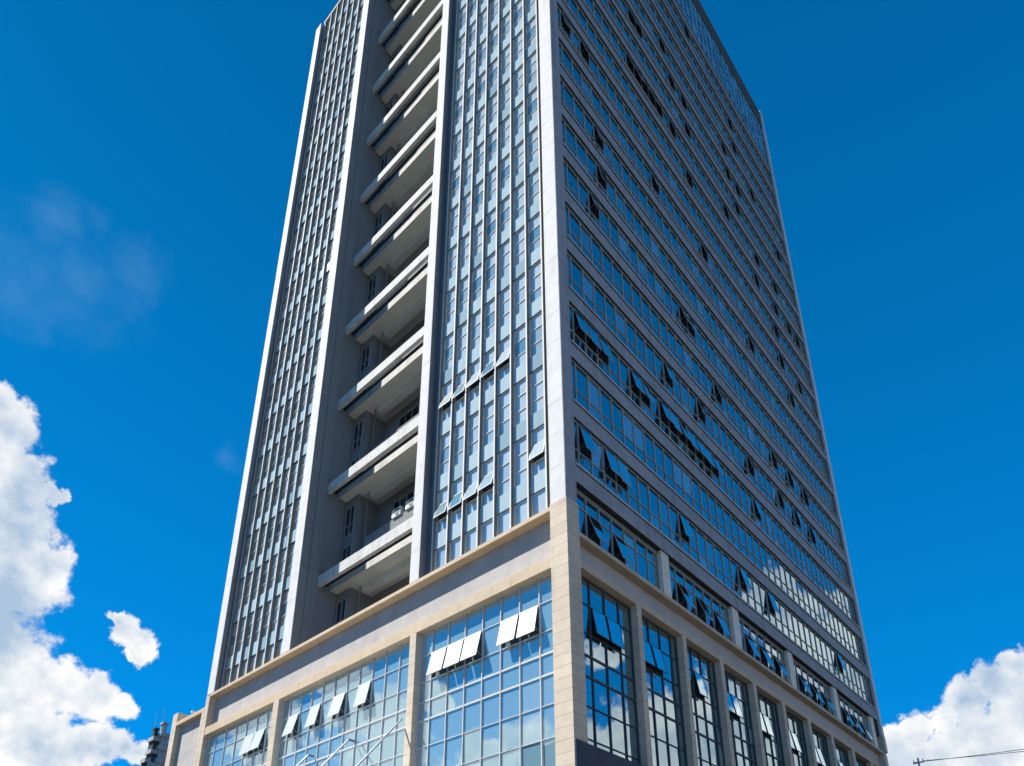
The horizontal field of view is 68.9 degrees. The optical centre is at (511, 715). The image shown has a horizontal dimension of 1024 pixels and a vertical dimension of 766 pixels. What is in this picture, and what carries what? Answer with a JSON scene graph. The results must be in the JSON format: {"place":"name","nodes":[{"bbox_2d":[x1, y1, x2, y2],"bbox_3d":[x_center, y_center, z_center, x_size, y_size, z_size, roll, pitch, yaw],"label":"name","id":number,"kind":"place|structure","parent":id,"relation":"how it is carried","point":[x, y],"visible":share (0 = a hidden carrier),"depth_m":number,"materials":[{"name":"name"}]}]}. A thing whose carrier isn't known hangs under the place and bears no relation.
{"place":"outdoors","nodes":[
{"label":"outdoors","id":0,"kind":"place"},
{"bbox_2d":[140,708,169,765],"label":"residential tower","id":1,"kind":"structure","parent":0,"point":[156,753],"depth_m":160.16,"materials":[{"name":"concrete"}]},
{"bbox_2d":[0,0,1023,765],"label":"sky","id":2,"kind":"structure","parent":0,"point":[148,148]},
{"label":"ground","id":3,"kind":"structure","parent":0,"visible":0},
{"bbox_2d":[165,707,204,765],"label":"annex building","id":4,"kind":"structure","parent":3,"relation":"on","point":[184,740],"depth_m":51.81,"materials":[{"name":"beige stone"}]},
{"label":"pavement","id":5,"kind":"structure","parent":0,"visible":0},
{"bbox_2d":[195,0,888,765],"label":"office tower","id":6,"kind":"structure","parent":5,"relation":"on","point":[535,346],"depth_m":45.74,"materials":[{"name":"paint"}]},
{"bbox_2d":[204,706,272,765],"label":"podium window","id":7,"kind":"structure","parent":6,"relation":"in","point":[248,738],"depth_m":45.88,"materials":[{"name":"blue glass"}]},
{"bbox_2d":[225,0,362,685],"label":"window","id":8,"kind":"structure","parent":6,"relation":"in","point":[275,616],"depth_m":57.19,"materials":[{"name":"blue glass"}]},
{"bbox_2d":[276,641,409,765],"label":"podium window","id":9,"kind":"structure","parent":6,"relation":"in","point":[378,685],"depth_m":38.30,"materials":[{"name":"blue glass"}]},
{"bbox_2d":[343,504,355,538],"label":"balcony window","id":10,"kind":"structure","parent":6,"relation":"in","point":[350,513],"depth_m":49.63,"materials":[{"name":"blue glass"}]},
{"bbox_2d":[352,419,363,451],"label":"balcony window","id":11,"kind":"structure","parent":6,"relation":"in","point":[358,429],"depth_m":52.30,"materials":[{"name":"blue glass"}]},
{"bbox_2d":[433,486,447,533],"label":"window","id":12,"kind":"structure","parent":6,"relation":"in","point":[440,514],"depth_m":38.20,"materials":[{"name":"blue glass"}]},
{"bbox_2d":[438,432,449,476],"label":"window","id":13,"kind":"structure","parent":6,"relation":"in","point":[444,440],"depth_m":39.65,"materials":[{"name":"blue glass"}]},
{"bbox_2d":[438,380,451,422],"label":"window","id":14,"kind":"structure","parent":6,"relation":"in","point":[445,405],"depth_m":40.89,"materials":[{"name":"blue glass"}]},
{"bbox_2d":[443,332,453,372],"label":"window","id":15,"kind":"structure","parent":6,"relation":"in","point":[448,342],"depth_m":42.33,"materials":[{"name":"blue glass"}]},
{"bbox_2d":[445,286,455,325],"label":"window","id":16,"kind":"structure","parent":6,"relation":"in","point":[450,296],"depth_m":43.66,"materials":[{"name":"blue glass"}]},
{"bbox_2d":[447,244,456,280],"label":"window","id":17,"kind":"structure","parent":6,"relation":"in","point":[452,254],"depth_m":45.00,"materials":[{"name":"blue glass"}]},
{"bbox_2d":[449,204,458,238],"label":"window","id":18,"kind":"structure","parent":6,"relation":"in","point":[453,227],"depth_m":46.33,"materials":[{"name":"blue glass"}]},
{"bbox_2d":[448,477,461,525],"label":"window","id":19,"kind":"structure","parent":6,"relation":"in","point":[455,505],"depth_m":37.50,"materials":[{"name":"blue glass"}]},
{"bbox_2d":[451,166,459,199],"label":"window","id":20,"kind":"structure","parent":6,"relation":"in","point":[455,181],"depth_m":47.67,"materials":[{"name":"blue glass"}]},
{"bbox_2d":[452,422,463,467],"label":"window","id":21,"kind":"structure","parent":6,"relation":"in","point":[458,436],"depth_m":38.98,"materials":[{"name":"blue glass"}]},
{"bbox_2d":[452,369,465,412],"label":"window","id":22,"kind":"structure","parent":6,"relation":"in","point":[459,393],"depth_m":40.20,"materials":[{"name":"blue glass"}]},
{"bbox_2d":[456,321,466,361],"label":"window","id":23,"kind":"structure","parent":6,"relation":"in","point":[462,330],"depth_m":41.65,"materials":[{"name":"blue glass"}]},
{"bbox_2d":[458,276,467,314],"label":"window","id":24,"kind":"structure","parent":6,"relation":"in","point":[463,285],"depth_m":42.98,"materials":[{"name":"blue glass"}]},
{"bbox_2d":[459,232,469,269],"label":"window","id":25,"kind":"structure","parent":6,"relation":"in","point":[464,243],"depth_m":44.34,"materials":[{"name":"blue glass"}]},
{"bbox_2d":[461,192,470,227],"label":"window","id":26,"kind":"structure","parent":6,"relation":"in","point":[466,202],"depth_m":45.66,"materials":[{"name":"blue glass"}]},
{"bbox_2d":[462,154,471,188],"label":"window","id":27,"kind":"structure","parent":6,"relation":"in","point":[467,164],"depth_m":46.98,"materials":[{"name":"blue glass"}]},
{"bbox_2d":[464,528,475,553],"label":"window","id":28,"kind":"structure","parent":6,"relation":"in","point":[470,537],"depth_m":35.91,"materials":[{"name":"blue glass"}]},
{"bbox_2d":[463,467,477,516],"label":"window","id":29,"kind":"structure","parent":6,"relation":"in","point":[470,495],"depth_m":36.84,"materials":[{"name":"blue glass"}]},
{"bbox_2d":[467,411,478,457],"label":"window","id":30,"kind":"structure","parent":6,"relation":"in","point":[473,421],"depth_m":38.31,"materials":[{"name":"blue glass"}]},
{"bbox_2d":[466,358,479,402],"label":"window","id":31,"kind":"structure","parent":6,"relation":"in","point":[474,369],"depth_m":39.54,"materials":[{"name":"blue glass"}]},
{"bbox_2d":[470,309,480,350],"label":"window","id":32,"kind":"structure","parent":6,"relation":"in","point":[475,324],"depth_m":40.98,"materials":[{"name":"blue glass"}]},
{"bbox_2d":[471,263,481,303],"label":"window","id":33,"kind":"structure","parent":6,"relation":"in","point":[476,273],"depth_m":42.32,"materials":[{"name":"blue glass"}]},
{"bbox_2d":[472,220,482,258],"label":"window","id":34,"kind":"structure","parent":6,"relation":"in","point":[477,231],"depth_m":43.64,"materials":[{"name":"blue glass"}]},
{"bbox_2d":[473,179,483,215],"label":"window","id":35,"kind":"structure","parent":6,"relation":"in","point":[478,190],"depth_m":44.99,"materials":[{"name":"blue glass"}]},
{"bbox_2d":[474,142,483,176],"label":"window","id":36,"kind":"structure","parent":6,"relation":"in","point":[479,152],"depth_m":46.31,"materials":[{"name":"blue glass"}]},
{"bbox_2d":[476,105,484,137],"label":"window","id":37,"kind":"structure","parent":6,"relation":"in","point":[480,116],"depth_m":47.65,"materials":[{"name":"blue glass"}]},
{"bbox_2d":[415,573,555,765],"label":"podium window","id":38,"kind":"structure","parent":6,"relation":"in","point":[488,700],"depth_m":31.69,"materials":[{"name":"blue glass"}]},
{"bbox_2d":[478,457,492,506],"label":"window","id":39,"kind":"structure","parent":6,"relation":"in","point":[486,484],"depth_m":36.17,"materials":[{"name":"blue glass"}]},
{"bbox_2d":[480,518,492,544],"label":"window","id":40,"kind":"structure","parent":6,"relation":"in","point":[486,529],"depth_m":35.24,"materials":[{"name":"blue glass"}]},
{"bbox_2d":[482,400,493,447],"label":"window","id":41,"kind":"structure","parent":6,"relation":"in","point":[487,411],"depth_m":37.62,"materials":[{"name":"blue glass"}]},
{"bbox_2d":[481,347,494,391],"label":"window","id":42,"kind":"structure","parent":6,"relation":"in","point":[488,359],"depth_m":38.86,"materials":[{"name":"blue glass"}]},
{"bbox_2d":[484,298,494,339],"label":"window","id":43,"kind":"structure","parent":6,"relation":"in","point":[489,309],"depth_m":40.30,"materials":[{"name":"blue glass"}]},
{"bbox_2d":[485,251,495,291],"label":"window","id":44,"kind":"structure","parent":6,"relation":"in","point":[490,261],"depth_m":41.66,"materials":[{"name":"blue glass"}]},
{"bbox_2d":[485,208,495,246],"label":"window","id":45,"kind":"structure","parent":6,"relation":"in","point":[491,217],"depth_m":42.97,"materials":[{"name":"blue glass"}]},
{"bbox_2d":[486,166,496,203],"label":"window","id":46,"kind":"structure","parent":6,"relation":"in","point":[491,177],"depth_m":44.32,"materials":[{"name":"blue glass"}]},
{"bbox_2d":[487,128,496,163],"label":"window","id":47,"kind":"structure","parent":6,"relation":"in","point":[492,139],"depth_m":45.64,"materials":[{"name":"blue glass"}]},
{"bbox_2d":[488,92,496,125],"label":"window","id":48,"kind":"structure","parent":6,"relation":"in","point":[492,103],"depth_m":47.00,"materials":[{"name":"blue glass"}]},
{"bbox_2d":[496,508,509,535],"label":"window","id":49,"kind":"structure","parent":6,"relation":"in","point":[503,519],"depth_m":34.55,"materials":[{"name":"blue glass"}]},
{"bbox_2d":[496,335,509,380],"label":"window","id":50,"kind":"structure","parent":6,"relation":"in","point":[503,362],"depth_m":38.17,"materials":[{"name":"blue glass"}]},
{"bbox_2d":[497,446,509,497],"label":"window","id":51,"kind":"structure","parent":6,"relation":"in","point":[503,458],"depth_m":35.60,"materials":[{"name":"blue glass"}]},
{"bbox_2d":[497,389,509,437],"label":"window","id":52,"kind":"structure","parent":6,"relation":"in","point":[503,420],"depth_m":36.94,"materials":[{"name":"blue glass"}]},
{"bbox_2d":[498,285,509,328],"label":"window","id":53,"kind":"structure","parent":6,"relation":"in","point":[504,297],"depth_m":39.62,"materials":[{"name":"blue glass"}]},
{"bbox_2d":[499,239,509,279],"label":"window","id":54,"kind":"structure","parent":6,"relation":"in","point":[504,251],"depth_m":40.96,"materials":[{"name":"blue glass"}]},
{"bbox_2d":[499,195,509,233],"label":"window","id":55,"kind":"structure","parent":6,"relation":"in","point":[504,207],"depth_m":42.29,"materials":[{"name":"blue glass"}]},
{"bbox_2d":[499,154,509,191],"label":"window","id":56,"kind":"structure","parent":6,"relation":"in","point":[505,164],"depth_m":43.61,"materials":[{"name":"blue glass"}]},
{"bbox_2d":[500,115,509,150],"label":"window","id":57,"kind":"structure","parent":6,"relation":"in","point":[505,125],"depth_m":44.97,"materials":[{"name":"blue glass"}]},
{"bbox_2d":[500,79,509,112],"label":"window","id":58,"kind":"structure","parent":6,"relation":"in","point":[505,89],"depth_m":46.31,"materials":[{"name":"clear glass"}]},
{"bbox_2d":[500,44,509,77],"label":"window","id":59,"kind":"structure","parent":6,"relation":"in","point":[505,55],"depth_m":47.63,"materials":[{"name":"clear glass"}]},
{"bbox_2d":[513,65,522,99],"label":"window","id":60,"kind":"structure","parent":6,"relation":"in","point":[518,75],"depth_m":45.64,"materials":[{"name":"blue glass"}]},
{"bbox_2d":[513,30,522,63],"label":"window","id":61,"kind":"structure","parent":6,"relation":"in","point":[518,41],"depth_m":46.97,"materials":[{"name":"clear glass"}]},
{"bbox_2d":[513,182,523,221],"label":"window","id":62,"kind":"structure","parent":6,"relation":"in","point":[518,194],"depth_m":41.64,"materials":[{"name":"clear glass"}]},
{"bbox_2d":[513,140,523,178],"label":"window","id":63,"kind":"structure","parent":6,"relation":"in","point":[518,153],"depth_m":42.96,"materials":[{"name":"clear glass"}]},
{"bbox_2d":[513,102,523,137],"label":"window","id":64,"kind":"structure","parent":6,"relation":"in","point":[518,122],"depth_m":44.29,"materials":[{"name":"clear glass"}]},
{"bbox_2d":[513,273,524,316],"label":"window","id":65,"kind":"structure","parent":6,"relation":"in","point":[519,284],"depth_m":38.96,"materials":[{"name":"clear glass"}]},
{"bbox_2d":[513,225,524,267],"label":"window","id":66,"kind":"structure","parent":6,"relation":"in","point":[519,237],"depth_m":40.29,"materials":[{"name":"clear glass"}]},
{"bbox_2d":[513,377,525,426],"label":"window","id":67,"kind":"structure","parent":6,"relation":"in","point":[519,390],"depth_m":36.29,"materials":[{"name":"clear glass"}]},
{"bbox_2d":[513,324,525,369],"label":"window","id":68,"kind":"structure","parent":6,"relation":"in","point":[519,336],"depth_m":37.61,"materials":[{"name":"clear glass"}]},
{"bbox_2d":[513,435,526,487],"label":"window","id":69,"kind":"structure","parent":6,"relation":"in","point":[520,447],"depth_m":34.94,"materials":[{"name":"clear glass"}]},
{"bbox_2d":[514,499,526,525],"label":"window","id":70,"kind":"structure","parent":6,"relation":"in","point":[520,509],"depth_m":33.88,"materials":[{"name":"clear glass"}]},
{"bbox_2d":[525,15,535,49],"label":"window","id":71,"kind":"structure","parent":6,"relation":"in","point":[530,27],"depth_m":46.30,"materials":[{"name":"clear glass"}]},
{"bbox_2d":[526,51,536,85],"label":"window","id":72,"kind":"structure","parent":6,"relation":"in","point":[531,63],"depth_m":44.95,"materials":[{"name":"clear glass"}]},
{"bbox_2d":[526,87,537,123],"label":"window","id":73,"kind":"structure","parent":6,"relation":"in","point":[531,101],"depth_m":43.63,"materials":[{"name":"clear glass"}]},
{"bbox_2d":[527,168,538,207],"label":"window","id":74,"kind":"structure","parent":6,"relation":"in","point":[533,180],"depth_m":40.96,"materials":[{"name":"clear glass"}]},
{"bbox_2d":[527,126,538,164],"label":"window","id":75,"kind":"structure","parent":6,"relation":"in","point":[532,139],"depth_m":42.29,"materials":[{"name":"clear glass"}]},
{"bbox_2d":[528,212,539,254],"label":"window","id":76,"kind":"structure","parent":6,"relation":"in","point":[534,224],"depth_m":39.62,"materials":[{"name":"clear glass"}]},
{"bbox_2d":[528,260,540,304],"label":"window","id":77,"kind":"structure","parent":6,"relation":"in","point":[534,273],"depth_m":38.28,"materials":[{"name":"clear glass"}]},
{"bbox_2d":[529,311,542,357],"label":"window","id":78,"kind":"structure","parent":6,"relation":"in","point":[535,323],"depth_m":36.95,"materials":[{"name":"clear glass"}]},
{"bbox_2d":[528,424,544,476],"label":"window","id":79,"kind":"structure","parent":6,"relation":"in","point":[537,452],"depth_m":34.14,"materials":[{"name":"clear glass"}]},
{"bbox_2d":[530,365,543,415],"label":"window","id":80,"kind":"structure","parent":6,"relation":"in","point":[536,378],"depth_m":35.60,"materials":[{"name":"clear glass"}]},
{"bbox_2d":[531,488,545,516],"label":"window","id":81,"kind":"structure","parent":6,"relation":"in","point":[538,500],"depth_m":33.21,"materials":[{"name":"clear glass"}]},
{"bbox_2d":[581,576,640,764],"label":"podium window","id":82,"kind":"structure","parent":6,"relation":"in","point":[611,701],"depth_m":31.00,"materials":[{"name":"blue glass"}]},
{"bbox_2d":[577,492,659,588],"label":"strip window","id":83,"kind":"structure","parent":6,"relation":"in","point":[614,538],"depth_m":34.15,"materials":[{"name":"blue glass"}]},
{"bbox_2d":[642,616,687,765],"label":"podium window","id":84,"kind":"structure","parent":6,"relation":"in","point":[668,742],"depth_m":34.02,"materials":[{"name":"blue glass"}]},
{"bbox_2d":[557,5,810,387],"bbox_3d":[15.704,-37.152,58.122,0.492,2.598,38.198,-19,-28,39],"label":"ribbon window","id":85,"kind":"structure","parent":6,"relation":"in","point":[563,22],"depth_m":54.17,"materials":[{"name":"blue glass"}]},
{"bbox_2d":[564,0,804,357],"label":"ribbon window","id":86,"kind":"structure","parent":6,"relation":"in","point":[573,6],"depth_m":56.38,"materials":[{"name":"blue glass"}]},
{"bbox_2d":[559,41,815,415],"bbox_3d":[15.703,-33.807,56.789,0.491,2.598,38.198,-19,-28,39],"label":"ribbon window","id":87,"kind":"structure","parent":6,"relation":"in","point":[564,57],"depth_m":52.76,"materials":[{"name":"blue glass"}]},
{"bbox_2d":[560,77,821,446],"bbox_3d":[15.693,-30.460,55.466,0.463,2.598,38.198,-19,-28,39],"label":"ribbon window","id":88,"kind":"structure","parent":6,"relation":"in","point":[567,97],"depth_m":51.31,"materials":[{"name":"blue glass"}]},
{"bbox_2d":[584,0,799,330],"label":"ribbon window","id":89,"kind":"structure","parent":6,"relation":"in","point":[591,5],"depth_m":58.96,"materials":[{"name":"blue glass"}]},
{"bbox_2d":[562,117,828,480],"bbox_3d":[15.675,-27.109,54.148,0.415,2.598,38.198,-19,-28,39],"label":"ribbon window","id":90,"kind":"structure","parent":6,"relation":"in","point":[592,167],"depth_m":49.87,"materials":[{"name":"blue glass"}]},
{"bbox_2d":[601,0,793,302],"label":"ribbon window","id":91,"kind":"structure","parent":6,"relation":"in","point":[611,10],"depth_m":61.57,"materials":[{"name":"blue glass"}]},
{"bbox_2d":[563,159,834,513],"bbox_3d":[15.702,-23.774,52.792,0.488,2.598,38.198,-19,-28,39],"label":"ribbon window","id":92,"kind":"structure","parent":6,"relation":"in","point":[572,182],"depth_m":48.38,"materials":[{"name":"blue glass"}]},
{"bbox_2d":[669,563,731,640],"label":"strip window","id":93,"kind":"structure","parent":6,"relation":"in","point":[698,600],"depth_m":39.35,"materials":[{"name":"blue glass"}]},
{"bbox_2d":[617,0,788,276],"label":"ribbon window","id":94,"kind":"structure","parent":6,"relation":"in","point":[666,74],"depth_m":64.15,"materials":[{"name":"blue glass"}]},
{"bbox_2d":[565,204,841,548],"bbox_3d":[15.698,-20.429,51.463,0.476,2.598,38.198,-19,-28,39],"label":"ribbon window","id":95,"kind":"structure","parent":6,"relation":"in","point":[575,229],"depth_m":46.97,"materials":[{"name":"blue glass"}]},
{"bbox_2d":[687,646,725,765],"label":"podium window","id":96,"kind":"structure","parent":6,"relation":"in","point":[707,722],"depth_m":36.91,"materials":[{"name":"blue glass"}]},
{"bbox_2d":[567,252,848,585],"bbox_3d":[15.701,-17.085,50.128,0.485,2.598,38.198,-19,-28,39],"label":"ribbon window","id":97,"kind":"structure","parent":6,"relation":"in","point":[578,279],"depth_m":45.51,"materials":[{"name":"blue glass"}]},
{"bbox_2d":[631,0,784,253],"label":"ribbon window","id":98,"kind":"structure","parent":6,"relation":"in","point":[643,15],"depth_m":66.71,"materials":[{"name":"blue glass"}]},
{"bbox_2d":[644,0,779,228],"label":"ribbon window","id":99,"kind":"structure","parent":6,"relation":"in","point":[648,3],"depth_m":69.18,"materials":[{"name":"blue glass"}]},
{"bbox_2d":[569,304,855,622],"bbox_3d":[15.704,-13.742,48.793,0.491,2.598,38.198,-19,-28,39],"label":"ribbon window","id":100,"kind":"structure","parent":6,"relation":"in","point":[582,333],"depth_m":43.78,"materials":[{"name":"blue glass"}]},
{"bbox_2d":[656,0,775,206],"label":"ribbon window","id":101,"kind":"structure","parent":6,"relation":"in","point":[659,2],"depth_m":71.63,"materials":[{"name":"blue glass"}]},
{"bbox_2d":[571,359,863,662],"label":"ribbon window","id":102,"kind":"structure","parent":6,"relation":"in","point":[586,391],"depth_m":42.60,"materials":[{"name":"blue glass"}]},
{"bbox_2d":[666,0,770,182],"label":"ribbon window","id":103,"kind":"structure","parent":6,"relation":"in","point":[669,2],"depth_m":73.97,"materials":[{"name":"blue glass"}]},
{"bbox_2d":[574,420,871,704],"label":"ribbon window","id":104,"kind":"structure","parent":6,"relation":"in","point":[604,465],"depth_m":41.08,"materials":[{"name":"blue glass"}]},
{"bbox_2d":[724,670,756,765],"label":"podium window","id":105,"kind":"structure","parent":6,"relation":"in","point":[737,691],"depth_m":39.70,"materials":[{"name":"blue glass"}]},
{"bbox_2d":[739,618,789,682],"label":"strip window","id":106,"kind":"structure","parent":6,"relation":"in","point":[761,647],"depth_m":44.51,"materials":[{"name":"blue glass"}]},
{"bbox_2d":[757,692,784,765],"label":"podium window","id":107,"kind":"structure","parent":6,"relation":"in","point":[774,754],"depth_m":42.51,"materials":[{"name":"blue glass"}]},
{"bbox_2d":[786,711,808,765],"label":"podium window","id":108,"kind":"structure","parent":6,"relation":"in","point":[797,736],"depth_m":45.37,"materials":[{"name":"blue glass"}]},
{"bbox_2d":[793,660,836,714],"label":"strip window","id":109,"kind":"structure","parent":6,"relation":"in","point":[811,684],"depth_m":49.70,"materials":[{"name":"blue glass"}]},
{"bbox_2d":[812,728,830,765],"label":"podium window","id":110,"kind":"structure","parent":6,"relation":"in","point":[820,742],"depth_m":48.23,"materials":[{"name":"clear glass"}]},
{"bbox_2d":[837,695,873,742],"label":"strip window","id":111,"kind":"structure","parent":6,"relation":"in","point":[861,722],"depth_m":54.92,"materials":[{"name":"blue glass"}]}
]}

